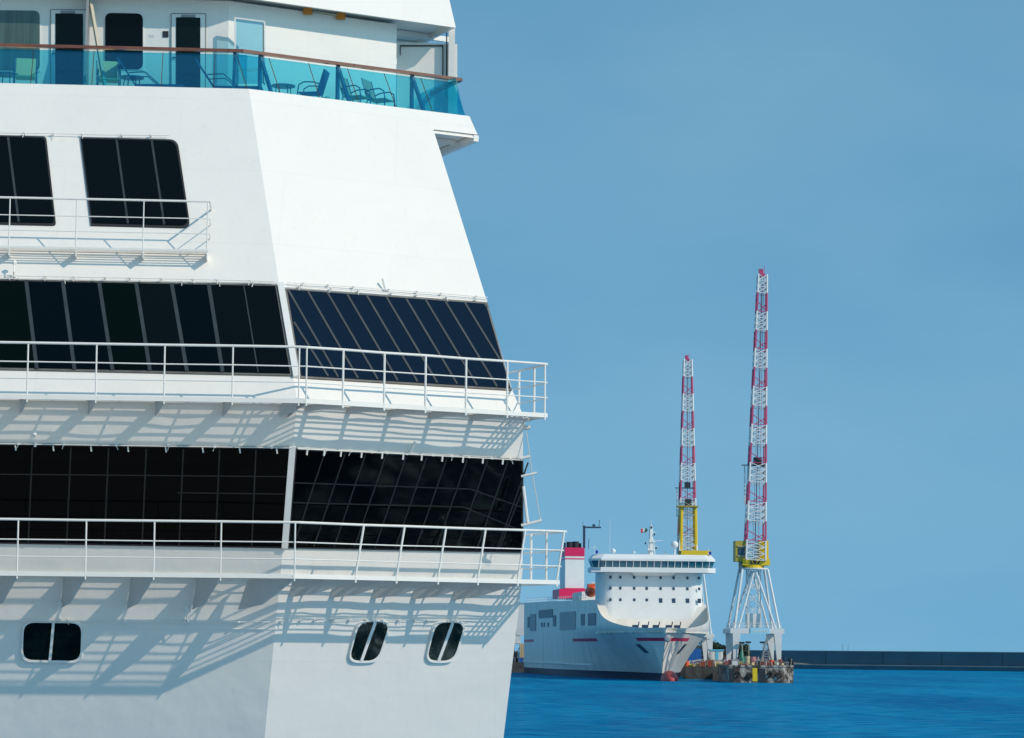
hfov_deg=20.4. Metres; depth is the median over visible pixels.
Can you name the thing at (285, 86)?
side table
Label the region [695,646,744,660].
hill
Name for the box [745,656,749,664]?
tank
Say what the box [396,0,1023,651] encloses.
sky
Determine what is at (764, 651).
lattice pyramid
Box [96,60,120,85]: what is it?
patio chair
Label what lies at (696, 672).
quay
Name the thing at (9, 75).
side table
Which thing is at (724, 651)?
tree
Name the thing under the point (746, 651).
tree
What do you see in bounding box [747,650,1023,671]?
breakwater
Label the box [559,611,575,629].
side door
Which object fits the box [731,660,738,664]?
crate
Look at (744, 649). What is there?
tree
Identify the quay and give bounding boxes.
[511,662,715,678]
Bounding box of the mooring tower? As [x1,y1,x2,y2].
[514,603,523,650]
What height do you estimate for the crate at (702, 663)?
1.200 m
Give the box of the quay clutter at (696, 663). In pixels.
[684,658,722,666]
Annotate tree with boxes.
[698,641,723,658]
[713,640,725,659]
[738,644,747,656]
[739,644,750,655]
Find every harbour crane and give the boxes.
[676,355,713,660]
[723,266,783,662]
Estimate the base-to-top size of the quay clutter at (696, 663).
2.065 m
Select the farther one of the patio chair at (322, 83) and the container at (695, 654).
the container at (695, 654)
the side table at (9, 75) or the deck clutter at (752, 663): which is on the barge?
the deck clutter at (752, 663)
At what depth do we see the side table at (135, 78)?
70.23 m
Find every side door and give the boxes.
[530,614,535,630]
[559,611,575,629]
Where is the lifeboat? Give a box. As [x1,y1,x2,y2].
[585,582,594,596]
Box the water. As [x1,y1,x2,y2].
[504,652,1023,737]
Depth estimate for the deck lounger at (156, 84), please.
70.11 m
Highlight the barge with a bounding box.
[717,664,793,682]
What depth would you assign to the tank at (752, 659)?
567.64 m
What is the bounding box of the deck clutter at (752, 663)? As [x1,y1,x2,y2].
[721,656,791,664]
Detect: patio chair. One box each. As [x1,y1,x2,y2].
[13,58,37,83]
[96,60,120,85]
[297,69,329,97]
[340,78,370,103]
[361,78,394,106]
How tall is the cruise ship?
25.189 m
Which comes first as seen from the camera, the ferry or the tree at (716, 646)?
the ferry
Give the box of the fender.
[713,667,717,680]
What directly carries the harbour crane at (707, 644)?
on the quay
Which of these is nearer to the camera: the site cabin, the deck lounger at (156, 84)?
the deck lounger at (156, 84)
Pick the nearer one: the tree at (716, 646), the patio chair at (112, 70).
the patio chair at (112, 70)
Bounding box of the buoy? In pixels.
[739,644,744,661]
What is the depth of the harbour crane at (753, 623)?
583.10 m
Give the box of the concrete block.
[714,660,723,665]
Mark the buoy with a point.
(740, 656)
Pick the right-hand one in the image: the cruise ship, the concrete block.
the concrete block
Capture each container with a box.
[519,643,523,656]
[687,649,700,662]
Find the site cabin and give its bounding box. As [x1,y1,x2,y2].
[708,649,723,659]
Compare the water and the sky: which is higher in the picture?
the sky
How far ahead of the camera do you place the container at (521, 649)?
775.20 m
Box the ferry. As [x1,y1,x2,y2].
[523,520,715,680]
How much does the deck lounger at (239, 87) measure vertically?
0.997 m
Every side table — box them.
[0,72,17,82]
[121,75,143,85]
[271,83,294,93]
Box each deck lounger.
[117,57,184,86]
[195,59,263,90]
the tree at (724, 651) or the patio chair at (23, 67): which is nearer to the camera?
the patio chair at (23, 67)
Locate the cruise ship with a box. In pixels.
[0,0,566,737]
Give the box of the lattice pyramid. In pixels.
[760,638,771,664]
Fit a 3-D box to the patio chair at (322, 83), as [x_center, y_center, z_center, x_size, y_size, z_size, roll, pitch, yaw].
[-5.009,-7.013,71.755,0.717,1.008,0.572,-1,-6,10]
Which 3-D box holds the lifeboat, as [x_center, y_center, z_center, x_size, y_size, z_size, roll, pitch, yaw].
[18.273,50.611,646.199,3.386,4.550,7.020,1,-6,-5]
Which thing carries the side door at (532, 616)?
in the ferry
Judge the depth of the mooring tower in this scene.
776.93 m
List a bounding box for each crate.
[699,661,705,665]
[706,660,713,665]
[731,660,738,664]
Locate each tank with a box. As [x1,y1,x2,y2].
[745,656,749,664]
[750,657,755,664]
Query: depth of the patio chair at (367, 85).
72.63 m
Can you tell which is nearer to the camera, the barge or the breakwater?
the barge

